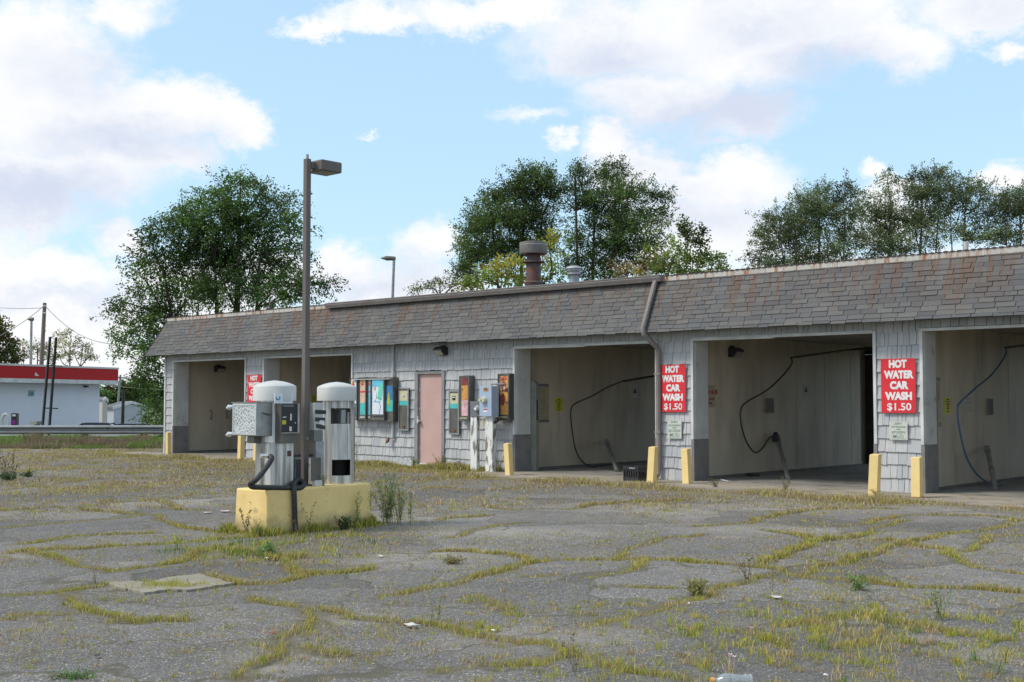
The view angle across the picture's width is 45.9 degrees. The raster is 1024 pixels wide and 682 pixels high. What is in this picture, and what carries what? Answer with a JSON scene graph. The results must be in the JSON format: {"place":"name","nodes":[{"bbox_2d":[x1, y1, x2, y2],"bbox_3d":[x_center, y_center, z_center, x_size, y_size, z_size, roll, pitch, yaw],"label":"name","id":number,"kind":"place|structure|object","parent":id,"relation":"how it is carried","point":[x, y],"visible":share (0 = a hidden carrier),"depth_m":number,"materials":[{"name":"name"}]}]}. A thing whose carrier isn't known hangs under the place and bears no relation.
{"place":"outdoors","nodes":[
{"label":"outdoors","id":0,"kind":"place"},
{"bbox_2d":[0,434,162,439],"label":"roadside grass","id":1,"kind":"structure","parent":0,"point":[62,435],"depth_m":50.30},
{"bbox_2d":[0,434,162,436],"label":"road","id":2,"kind":"structure","parent":0,"point":[106,435],"depth_m":55.75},
{"bbox_2d":[0,435,163,448],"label":"verge grass","id":3,"kind":"structure","parent":0,"point":[20,442],"depth_m":39.33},
{"bbox_2d":[146,405,161,424],"bbox_3d":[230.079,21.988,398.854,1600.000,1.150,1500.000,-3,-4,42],"label":"ground","id":4,"kind":"structure","parent":0,"point":[154,416],"depth_m":229.56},
{"bbox_2d":[0,310,27,363],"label":"maple tree","id":5,"kind":"object","parent":4,"relation":"on","point":[9,349],"visible":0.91,"depth_m":100.06,"materials":[{"name":"green plant"}]},
{"bbox_2d":[10,335,56,364],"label":"distant tree","id":6,"kind":"object","parent":4,"relation":"on","point":[36,350],"visible":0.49,"depth_m":124.64,"materials":[{"name":"green plant"}]},
{"bbox_2d":[40,337,62,435],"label":"pole frame","id":7,"kind":"object","parent":4,"relation":"on","point":[50,408],"visible":0.89,"depth_m":51.97,"materials":[{"name":"black paint"}]},
{"bbox_2d":[46,327,99,365],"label":"distant tree","id":8,"kind":"object","parent":4,"relation":"on","point":[88,355],"visible":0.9,"depth_m":119.42,"materials":[{"name":"green plant"}]},
{"bbox_2d":[0,425,163,437],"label":"guardrail","id":9,"kind":"object","parent":4,"relation":"on","point":[90,429],"visible":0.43,"depth_m":46.09,"materials":[{"name":"metal"}]},
{"bbox_2d":[18,430,153,445],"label":"verge weeds","id":10,"kind":"object","parent":4,"relation":"on","point":[70,439],"visible":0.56,"depth_m":42.23,"materials":[{"name":"green plant"}]},
{"bbox_2d":[100,385,116,404],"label":"distant tree","id":11,"kind":"object","parent":4,"relation":"on","point":[110,397],"visible":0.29,"depth_m":133.72,"materials":[{"name":"green plant"}]},
{"bbox_2d":[103,379,138,402],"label":"distant tree","id":12,"kind":"object","parent":4,"relation":"on","point":[113,387],"visible":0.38,"depth_m":134.41,"materials":[{"name":"green plant"}]},
{"bbox_2d":[115,370,159,409],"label":"distant tree","id":13,"kind":"object","parent":4,"relation":"on","point":[134,396],"visible":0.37,"depth_m":133.98,"materials":[{"name":"green plant"}]},
{"bbox_2d":[138,376,163,424],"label":"distant tree","id":14,"kind":"object","parent":4,"relation":"on","point":[161,394],"visible":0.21,"depth_m":134.45,"materials":[{"name":"green plant"}]},
{"bbox_2d":[89,165,350,436],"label":"elm tree","id":15,"kind":"object","parent":4,"relation":"on","point":[200,243],"visible":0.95,"depth_m":49.66,"materials":[{"name":"green plant"}]},
{"bbox_2d":[402,267,474,295],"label":"tree","id":16,"kind":"object","parent":4,"relation":"on","point":[434,283],"visible":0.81,"depth_m":57.64,"materials":[{"name":"green plant"}]},
{"bbox_2d":[441,157,573,291],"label":"cottonwood tree","id":17,"kind":"object","parent":4,"relation":"on","point":[517,221],"visible":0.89,"depth_m":61.09,"materials":[{"name":"green plant"}]},
{"bbox_2d":[448,226,569,291],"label":"maple sapling","id":18,"kind":"object","parent":4,"relation":"on","point":[514,277],"visible":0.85,"depth_m":51.69,"materials":[{"name":"green plant"}]},
{"bbox_2d":[555,151,680,280],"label":"cottonwood tree","id":19,"kind":"object","parent":4,"relation":"on","point":[619,241],"visible":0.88,"depth_m":63.63,"materials":[{"name":"green plant"}]},
{"bbox_2d":[600,241,671,277],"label":"boxelder tree","id":20,"kind":"object","parent":4,"relation":"on","point":[626,268],"visible":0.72,"depth_m":56.99,"materials":[{"name":"green plant"}]},
{"bbox_2d":[645,213,732,275],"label":"boxelder tree","id":21,"kind":"object","parent":4,"relation":"on","point":[701,256],"visible":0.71,"depth_m":53.94,"materials":[{"name":"green plant"}]},
{"bbox_2d":[735,167,878,268],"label":"willow tree","id":22,"kind":"object","parent":4,"relation":"on","point":[816,211],"visible":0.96,"depth_m":65.50,"materials":[{"name":"green plant"}]},
{"bbox_2d":[834,158,972,258],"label":"willow tree","id":23,"kind":"object","parent":4,"relation":"on","point":[917,220],"visible":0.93,"depth_m":67.73,"materials":[{"name":"green plant"}]},
{"bbox_2d":[913,169,1016,250],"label":"willow tree","id":24,"kind":"object","parent":4,"relation":"on","point":[969,191],"visible":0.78,"depth_m":66.69,"materials":[{"name":"green plant"}]},
{"bbox_2d":[970,175,1023,247],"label":"willow tree","id":25,"kind":"object","parent":4,"relation":"on","point":[1014,210],"visible":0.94,"depth_m":65.39,"materials":[{"name":"green plant"}]},
{"bbox_2d":[0,448,1023,681],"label":"parking lot","id":26,"kind":"structure","parent":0,"point":[117,668],"depth_m":9.61,"materials":[{"name":"asphalt"}]},
{"bbox_2d":[0,470,21,480],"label":"weed","id":27,"kind":"object","parent":26,"relation":"on","point":[4,476],"visible":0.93,"depth_m":22.84,"materials":[{"name":"green plant"}]},
{"bbox_2d":[0,451,28,473],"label":"weed","id":28,"kind":"object","parent":26,"relation":"on","point":[4,469],"visible":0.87,"depth_m":24.68,"materials":[{"name":"green plant"}]},
{"bbox_2d":[40,665,96,681],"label":"weed","id":29,"kind":"object","parent":26,"relation":"on","point":[73,676],"visible":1,"depth_m":6.56,"materials":[{"name":"green plant"}]},
{"bbox_2d":[106,573,233,594],"bbox_3d":[-2.783,2.001,9.883,0.852,0.046,0.822,2,-4,-36],"label":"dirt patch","id":30,"kind":"object","parent":26,"relation":"on","point":[144,590],"visible":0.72,"depth_m":9.81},
{"bbox_2d":[253,539,283,556],"bbox_3d":[-2.352,2.039,11.739,0.294,0.238,0.261,-3,-4,42],"label":"weed","id":31,"kind":"object","parent":26,"relation":"on","point":[266,547],"visible":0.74,"depth_m":11.71,"materials":[{"name":"green plant"}]},
{"bbox_2d":[235,482,370,532],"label":"concrete plinth","id":32,"kind":"structure","parent":26,"relation":"on","point":[272,508],"depth_m":14.00,"materials":[{"name":"yellow paint"}]},
{"bbox_2d":[226,380,305,531],"bbox_3d":[-2.863,1.321,13.973,0.826,1.737,0.865,-3,-4,42],"label":"vacuum station","id":33,"kind":"object","parent":32,"relation":"on","point":[267,422],"visible":0.99,"depth_m":13.86,"materials":[{"name":"metal"}]},
{"bbox_2d":[293,458,300,485],"bbox_3d":[-2.523,1.535,14.129,0.108,0.333,0.080,-3,-4,42],"label":"junction box","id":34,"kind":"object","parent":32,"relation":"on","point":[296,467],"visible":0.51,"depth_m":14.09,"materials":[{"name":"grey metal"}]},
{"bbox_2d":[301,154,341,485],"bbox_3d":[-2.362,-0.261,14.571,0.300,3.964,0.535,-3,-4,42],"label":"lamp post","id":35,"kind":"object","parent":32,"relation":"on","point":[322,167],"visible":0.86,"depth_m":14.45,"materials":[{"name":"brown metal"}]},
{"bbox_2d":[309,382,355,485],"bbox_3d":[-2.258,1.108,14.622,0.489,1.233,0.836,-3,-4,42],"label":"vacuum station","id":36,"kind":"object","parent":32,"relation":"on","point":[332,426],"visible":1,"depth_m":14.60,"materials":[{"name":"metal"}]},
{"bbox_2d":[309,457,320,480],"bbox_3d":[-2.311,1.509,14.234,0.020,0.270,0.233,-2,-3,28],"label":"hatch door","id":37,"kind":"structure","parent":36,"relation":"in","point":[315,463],"depth_m":14.23,"materials":[{"name":"grey metal"}]},
{"bbox_2d":[334,514,357,529],"bbox_3d":[-1.951,2.133,14.165,0.280,0.221,0.259,-3,-4,42],"label":"weed","id":38,"kind":"object","parent":26,"relation":"on","point":[344,525],"visible":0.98,"depth_m":14.12,"materials":[{"name":"green plant"}]},
{"bbox_2d":[371,469,405,522],"bbox_3d":[-1.518,1.925,15.001,0.464,0.668,0.319,0,-3,6],"label":"weed","id":39,"kind":"object","parent":26,"relation":"on","point":[387,513],"visible":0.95,"depth_m":14.97,"materials":[{"name":"green plant"}]},
{"bbox_2d":[386,481,413,524],"bbox_3d":[-1.375,1.974,14.751,0.405,0.546,0.269,-3,-4,42],"label":"weed","id":40,"kind":"object","parent":26,"relation":"on","point":[399,503],"visible":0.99,"depth_m":14.72,"materials":[{"name":"green plant"}]},
{"bbox_2d":[437,553,467,563],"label":"weed","id":41,"kind":"object","parent":26,"relation":"on","point":[450,560],"visible":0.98,"depth_m":11.16,"materials":[{"name":"green plant"}]},
{"bbox_2d":[470,416,479,470],"bbox_3d":[-0.781,2.188,25.651,0.177,1.181,0.100,-3,-4,42],"label":"service post","id":42,"kind":"object","parent":26,"relation":"on","point":[475,446],"visible":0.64,"depth_m":25.60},
{"bbox_2d":[470,401,483,416],"bbox_3d":[-0.759,1.437,25.616,0.297,0.322,0.215,-3,-4,42],"label":"electric meter","id":43,"kind":"object","parent":42,"relation":"attached to","point":[474,408],"visible":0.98,"depth_m":25.60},
{"bbox_2d":[0,448,1023,681],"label":"grass","id":44,"kind":"structure","parent":26,"relation":"on","point":[453,471],"depth_m":11.34,"materials":[{"name":"plant"}]},
{"bbox_2d":[560,633,579,671],"bbox_3d":[0.311,1.730,6.682,0.129,0.230,0.135,0,-3,-10],"label":"weed","id":45,"kind":"object","parent":26,"relation":"on","point":[574,651],"visible":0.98,"depth_m":6.70,"materials":[{"name":"green plant"}]},
{"bbox_2d":[144,245,1023,497],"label":"car wash building","id":46,"kind":"structure","parent":26,"relation":"on","point":[953,320],"depth_m":24.67,"materials":[{"name":"grey wood"}]},
{"bbox_2d":[247,375,260,401],"bbox_3d":[-6.737,1.323,31.588,0.590,0.880,0.008,-3,-4,42],"label":"car wash sign","id":47,"kind":"object","parent":46,"relation":"attached to","point":[252,380],"visible":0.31,"depth_m":31.67,"materials":[{"name":"red metal"}]},
{"bbox_2d":[350,378,358,419],"bbox_3d":[-3.686,1.379,28.693,0.275,0.993,0.200,-3,-4,42],"label":"vending machine","id":48,"kind":"object","parent":46,"relation":"attached to","point":[355,383],"visible":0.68,"depth_m":28.56,"materials":[{"name":"white metal"}]},
{"bbox_2d":[358,377,367,419],"bbox_3d":[-3.446,1.351,28.474,0.270,0.997,0.200,-3,-4,42],"label":"vending machine","id":49,"kind":"object","parent":46,"relation":"attached to","point":[363,400],"visible":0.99,"depth_m":28.39,"materials":[{"name":"teal metal"}]},
{"bbox_2d":[367,377,376,419],"bbox_3d":[-3.268,1.344,28.311,0.107,0.991,0.200,-3,-4,42],"label":"vending machine","id":50,"kind":"object","parent":46,"relation":"attached to","point":[369,400],"visible":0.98,"depth_m":28.24,"materials":[{"name":"blue metal"}]},
{"bbox_2d":[370,377,386,419],"bbox_3d":[-3.049,1.343,28.089,0.472,0.983,0.231,-3,-4,42],"label":"vending machine","id":51,"kind":"object","parent":46,"relation":"attached to","point":[378,398],"visible":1,"depth_m":27.99,"materials":[{"name":"white metal"}]},
{"bbox_2d":[385,345,393,442],"bbox_3d":[-2.817,1.228,27.947,0.202,2.273,0.090,-1,-3,13],"label":"water pipe","id":52,"kind":"object","parent":46,"relation":"attached to","point":[392,432],"visible":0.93,"depth_m":27.89,"materials":[{"name":"grey"}]},
{"bbox_2d":[384,377,397,421],"bbox_3d":[-2.789,1.346,27.894,0.309,1.023,0.168,-3,-4,42],"label":"vending machine","id":53,"kind":"object","parent":46,"relation":"attached to","point":[391,399],"visible":1,"depth_m":27.80,"materials":[{"name":"blue metal"}]},
{"bbox_2d":[398,388,409,430],"bbox_3d":[-2.467,1.558,27.671,0.347,0.978,0.076,-3,-4,42],"label":"bill changer","id":54,"kind":"object","parent":46,"relation":"attached to","point":[403,409],"visible":1,"depth_m":27.64,"materials":[{"name":"grey metal"}]},
{"bbox_2d":[433,345,447,354],"bbox_3d":[-1.586,0.205,26.835,0.280,0.222,0.227,-3,-4,42],"label":"wall light","id":55,"kind":"object","parent":46,"relation":"attached to","point":[442,350],"visible":1,"depth_m":26.77,"materials":[{"name":"black paint"}]},
{"bbox_2d":[449,390,460,434],"bbox_3d":[-1.260,1.567,26.564,0.319,0.972,0.076,-3,-4,42],"label":"bill changer","id":56,"kind":"object","parent":46,"relation":"attached to","point":[454,425],"visible":1,"depth_m":26.54,"materials":[{"name":"grey metal"}]},
{"bbox_2d":[457,375,474,423],"bbox_3d":[-0.997,1.265,26.246,0.337,1.064,0.214,-3,-4,42],"label":"snack vending box","id":57,"kind":"object","parent":46,"relation":"attached to","point":[466,387],"visible":0.99,"depth_m":26.18,"materials":[{"name":"brown metal"}]},
{"bbox_2d":[496,373,513,422],"bbox_3d":[-0.142,1.196,25.466,0.360,1.056,0.214,-3,-4,42],"label":"snack vending box","id":58,"kind":"object","parent":46,"relation":"attached to","point":[506,402],"visible":0.96,"depth_m":25.37,"materials":[{"name":"brown metal"}]},
{"bbox_2d":[519,241,547,285],"bbox_3d":[0.500,-1.741,28.134,0.658,1.103,0.658,-3,-4,42],"label":"flue stack","id":59,"kind":"object","parent":46,"relation":"on","point":[533,251],"visible":0.91,"depth_m":27.96,"materials":[{"name":"metal"}]},
{"bbox_2d":[530,381,540,470],"bbox_3d":[0.452,1.802,25.777,0.320,1.905,0.143,-3,-4,42],"label":"coin cabinet","id":60,"kind":"object","parent":46,"relation":"on","point":[534,409],"visible":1,"depth_m":25.67,"materials":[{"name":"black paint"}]},
{"bbox_2d":[539,384,548,421],"bbox_3d":[0.689,1.349,26.289,0.009,0.836,0.346,-3,-4,42],"label":"instruction board","id":61,"kind":"object","parent":46,"relation":"attached to","point":[544,401],"visible":0.94,"depth_m":26.29,"materials":[{"name":"metal"}]},
{"bbox_2d":[554,398,562,410],"bbox_3d":[1.030,1.400,26.658,0.012,0.298,0.289,-3,-4,42],"label":"yellow notice","id":62,"kind":"object","parent":46,"relation":"attached to","point":[558,404],"visible":1,"depth_m":26.65,"materials":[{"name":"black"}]},
{"bbox_2d":[566,265,581,281],"bbox_3d":[1.399,-1.514,27.298,0.395,0.379,0.395,-3,-4,42],"label":"roof vent","id":63,"kind":"object","parent":46,"relation":"on","point":[573,273],"visible":0.95,"depth_m":27.18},
{"bbox_2d":[604,439,618,471],"bbox_3d":[2.179,2.500,26.520,0.104,0.626,2.483,0,-3,-1],"label":"wand holder","id":64,"kind":"object","parent":46,"relation":"on","point":[611,455],"visible":0.98,"depth_m":26.34,"materials":[{"name":"grey metal"}]},
{"bbox_2d":[623,375,654,381],"bbox_3d":[3.522,0.536,27.942,1.930,0.831,0.060,0,-3,0],"label":"hose boom","id":65,"kind":"object","parent":46,"relation":"attached to","point":[638,378],"visible":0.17,"depth_m":27.91,"materials":[{"name":"black paint"}]},
{"bbox_2d":[570,380,622,466],"bbox_3d":[1.925,1.843,27.180,0.030,1.954,1.928,-3,-4,42],"label":"wash hose","id":66,"kind":"object","parent":65,"relation":"hanging from","point":[572,427],"visible":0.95,"depth_m":26.78,"materials":[{"name":"black rubber"}]},
{"bbox_2d":[661,364,685,411],"bbox_3d":[3.008,0.886,22.679,0.590,0.885,0.008,-3,-4,42],"label":"car wash sign","id":67,"kind":"object","parent":46,"relation":"attached to","point":[673,388],"visible":1,"depth_m":22.66,"materials":[{"name":"red metal"}]},
{"bbox_2d":[667,420,681,438],"bbox_3d":[3.036,1.649,22.614,0.313,0.349,0.008,-3,-4,42],"label":"mud notice","id":68,"kind":"object","parent":46,"relation":"attached to","point":[674,429],"visible":1,"depth_m":22.61,"materials":[{"name":"white"}]},
{"bbox_2d":[708,385,716,406],"bbox_3d":[3.742,1.053,23.014,0.010,0.416,0.591,-3,-4,42],"label":"bill changer sign","id":69,"kind":"object","parent":46,"relation":"attached to","point":[712,391],"visible":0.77,"depth_m":23.08,"materials":[{"name":"metal"}]},
{"bbox_2d":[728,346,743,357],"bbox_3d":[4.366,0.207,23.599,0.227,0.222,0.280,-3,-4,42],"label":"wall light","id":70,"kind":"object","parent":46,"relation":"attached to","point":[734,351],"visible":1,"depth_m":23.52,"materials":[{"name":"black paint"}]},
{"bbox_2d":[765,398,773,412],"bbox_3d":[5.237,1.313,24.621,0.030,0.295,0.308,-3,-4,42],"label":"wall hatch","id":71,"kind":"object","parent":46,"relation":"attached to","point":[769,405],"depth_m":24.60,"materials":[{"name":"grey paint"}]},
{"bbox_2d":[772,432,789,479],"bbox_3d":[5.260,2.237,23.702,0.195,0.870,2.065,0,-3,8],"label":"wand holder","id":72,"kind":"object","parent":46,"relation":"on","point":[777,439],"visible":0.94,"depth_m":23.88,"materials":[{"name":"grey metal"}]},
{"bbox_2d":[790,347,872,358],"bbox_3d":[7.244,0.211,26.051,3.897,0.434,0.982,1,-3,-26],"label":"hose boom","id":73,"kind":"object","parent":46,"relation":"attached to","point":[822,353],"visible":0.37,"depth_m":25.99,"materials":[{"name":"black paint"}]},
{"bbox_2d":[739,359,792,452],"bbox_3d":[5.065,1.256,24.013,0.031,1.905,2.030,-3,-4,42],"label":"wash hose","id":74,"kind":"object","parent":73,"relation":"hanging from","point":[784,373],"visible":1,"depth_m":23.76,"materials":[{"name":"black rubber"}]},
{"bbox_2d":[881,358,915,412],"bbox_3d":[6.283,0.727,19.685,0.590,0.885,0.008,-3,-4,42],"label":"car wash sign","id":75,"kind":"object","parent":46,"relation":"attached to","point":[898,385],"visible":1,"depth_m":19.68,"materials":[{"name":"red metal"}]},
{"bbox_2d":[889,421,907,439],"bbox_3d":[6.276,1.458,19.655,0.310,0.300,0.008,-3,-4,42],"label":"mud notice","id":76,"kind":"object","parent":46,"relation":"attached to","point":[898,430],"visible":1,"depth_m":19.66,"materials":[{"name":"white"}]},
{"bbox_2d":[936,382,939,490],"bbox_3d":[6.928,1.536,19.854,0.140,1.848,0.143,-3,-4,42],"label":"coin cabinet","id":77,"kind":"object","parent":46,"relation":"on","point":[937,432],"visible":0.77,"depth_m":19.83,"materials":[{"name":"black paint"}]},
{"bbox_2d":[936,377,940,425],"bbox_3d":[7.090,1.013,20.154,0.009,0.815,0.226,-3,-4,42],"label":"instruction board","id":78,"kind":"object","parent":46,"relation":"attached to","point":[938,395],"visible":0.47,"depth_m":20.19,"materials":[{"name":"metal"}]},
{"bbox_2d":[944,397,950,413],"bbox_3d":[7.364,1.091,20.448,0.012,0.279,0.256,-3,-4,42],"label":"yellow notice","id":79,"kind":"object","parent":46,"relation":"attached to","point":[947,405],"visible":1,"depth_m":20.43,"materials":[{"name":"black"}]},
{"bbox_2d":[964,398,971,410],"bbox_3d":[7.944,1.111,21.084,0.008,0.227,0.340,-3,-4,42],"label":"red bordered notice","id":80,"kind":"object","parent":46,"relation":"attached to","point":[967,404],"visible":0.96,"depth_m":21.09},
{"bbox_2d":[984,445,997,488],"bbox_3d":[8.266,2.171,20.878,0.104,0.714,1.195,-1,-3,16],"label":"wand holder","id":81,"kind":"object","parent":46,"relation":"on","point":[987,448],"visible":1,"depth_m":20.81,"materials":[{"name":"grey metal"}]},
{"bbox_2d":[1004,344,1023,348],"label":"hose boom","id":82,"kind":"object","parent":46,"relation":"attached to","point":[1014,346],"visible":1,"depth_m":21.96,"materials":[{"name":"black paint"}]},
{"bbox_2d":[957,349,1006,484],"bbox_3d":[8.114,1.292,20.822,0.031,2.431,2.241,-3,-4,42],"label":"wash hose","id":83,"kind":"object","parent":82,"relation":"hanging from","point":[966,396],"visible":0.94,"depth_m":20.43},
{"bbox_2d":[680,575,713,595],"bbox_3d":[1.405,1.904,9.361,0.276,0.177,0.258,-3,-4,42],"label":"weed","id":84,"kind":"object","parent":26,"relation":"on","point":[696,586],"visible":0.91,"depth_m":9.32,"materials":[{"name":"green plant"}]},
{"bbox_2d":[710,673,752,681],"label":"plastic bottle","id":85,"kind":"object","parent":26,"relation":"on","point":[726,677],"visible":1,"depth_m":6.30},
{"bbox_2d":[846,569,869,590],"bbox_3d":[2.750,1.920,9.679,0.184,0.179,0.294,1,-3,-10],"label":"weed","id":86,"kind":"object","parent":26,"relation":"on","point":[857,585],"visible":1,"depth_m":9.64,"materials":[{"name":"green plant"}]},
{"bbox_2d":[922,586,954,620],"bbox_3d":[2.951,1.806,8.319,0.255,0.244,0.145,2,-3,-30],"label":"weed","id":87,"kind":"object","parent":26,"relation":"on","point":[936,599],"visible":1,"depth_m":8.32,"materials":[{"name":"green plant"}]},
{"bbox_2d":[0,0,1023,399],"label":"sky","id":88,"kind":"structure","parent":0,"point":[109,109],"materials":[{"name":"blue"}]},
{"bbox_2d":[115,452,1023,508],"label":"concrete apron","id":89,"kind":"object","parent":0,"point":[958,498],"visible":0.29,"depth_m":20.41,"materials":[{"name":"concrete"}]},
{"bbox_2d":[165,432,170,453],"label":"guard post","id":90,"kind":"object","parent":89,"relation":"on","point":[167,442],"visible":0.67,"depth_m":33.66,"materials":[{"name":"yellow paint"}]},
{"bbox_2d":[237,436,244,459],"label":"guard post","id":91,"kind":"object","parent":89,"relation":"on","point":[240,450],"visible":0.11,"depth_m":30.57,"materials":[{"name":"yellow paint"}]},
{"bbox_2d":[485,416,495,471],"bbox_3d":[-0.450,2.173,25.348,0.209,1.181,0.100,-3,-4,42],"label":"service post","id":92,"kind":"object","parent":89,"relation":"on","point":[490,445],"visible":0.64,"depth_m":25.30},
{"bbox_2d":[478,383,504,415],"bbox_3d":[-0.340,1.231,25.366,0.708,0.692,0.364,-1,-3,12],"label":"switch box","id":93,"kind":"object","parent":92,"relation":"attached to","point":[488,399],"visible":1,"depth_m":25.30,"materials":[{"name":"grey"}]},
{"bbox_2d":[503,443,513,474],"bbox_3d":[-0.068,2.373,24.169,0.210,0.664,0.151,-3,-4,42],"label":"guard post","id":94,"kind":"object","parent":89,"relation":"on","point":[508,458],"visible":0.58,"depth_m":24.13,"materials":[{"name":"yellow paint"}]},
{"bbox_2d":[623,465,646,481],"bbox_3d":[2.286,2.447,22.369,0.340,0.274,0.324,-3,-4,42],"label":"milk crate","id":95,"kind":"object","parent":89,"relation":"on","point":[639,473],"visible":0.92,"depth_m":22.26,"materials":[{"name":"black paint"}]},
{"bbox_2d":[647,446,658,482],"bbox_3d":[2.549,2.255,21.950,0.182,0.680,0.139,-3,-4,42],"label":"guard post","id":96,"kind":"object","parent":89,"relation":"on","point":[652,463],"visible":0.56,"depth_m":21.90,"materials":[{"name":"yellow paint"}]},
{"bbox_2d":[681,448,691,483],"bbox_3d":[3.133,2.257,21.720,0.187,0.652,0.145,-3,-4,42],"label":"guard post","id":97,"kind":"object","parent":89,"relation":"on","point":[686,466],"visible":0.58,"depth_m":21.68,"materials":[{"name":"yellow paint"}]},
{"bbox_2d":[868,454,881,496],"bbox_3d":[5.601,2.088,18.684,0.192,0.688,0.123,-3,-4,42],"label":"guard post","id":98,"kind":"object","parent":89,"relation":"on","point":[874,479],"visible":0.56,"depth_m":18.64,"materials":[{"name":"yellow paint"}]},
{"bbox_2d":[910,457,923,497],"bbox_3d":[6.198,2.099,18.515,0.185,0.649,0.176,-3,-4,42],"label":"guard post","id":99,"kind":"object","parent":89,"relation":"on","point":[916,477],"visible":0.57,"depth_m":18.48,"materials":[{"name":"yellow paint"}]},
{"label":"far parking lot","id":100,"kind":"structure","parent":0,"visible":0},
{"bbox_2d":[27,317,33,363],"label":"street light","id":101,"kind":"object","parent":100,"relation":"on","point":[31,319],"visible":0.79,"depth_m":87.93,"materials":[{"name":"metal"}]},
{"bbox_2d":[39,303,46,364],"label":"utility pole","id":102,"kind":"object","parent":100,"relation":"on","point":[42,347],"visible":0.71,"depth_m":94.87,"materials":[{"name":"wood"}]},
{"bbox_2d":[0,363,118,424],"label":"gas station","id":103,"kind":"object","parent":100,"relation":"on","point":[76,395],"visible":0.74,"depth_m":69.51,"materials":[{"name":"paint"}]},
{"bbox_2d":[80,422,116,424],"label":"parked car","id":104,"kind":"object","parent":100,"relation":"on","point":[100,423],"visible":0.16,"depth_m":67.31,"materials":[{"name":"paint"}]},
{"bbox_2d":[99,397,108,421],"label":"mobile home","id":105,"kind":"object","parent":100,"relation":"on","point":[103,401],"visible":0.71,"depth_m":81.18,"materials":[{"name":"white metal"}]},
{"bbox_2d":[121,391,124,422],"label":"sign post","id":106,"kind":"object","parent":100,"relation":"on","point":[123,407],"visible":0.6,"depth_m":65.93,"materials":[{"name":"metal"}]},
{"bbox_2d":[107,401,147,423],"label":"mobile home","id":107,"kind":"object","parent":100,"relation":"on","point":[132,408],"visible":0.45,"depth_m":97.70,"materials":[{"name":"grey metal"}]},
{"bbox_2d":[381,256,395,296],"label":"street light","id":108,"kind":"object","parent":100,"relation":"on","point":[390,258],"visible":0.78,"depth_m":74.92,"materials":[{"name":"metal"}]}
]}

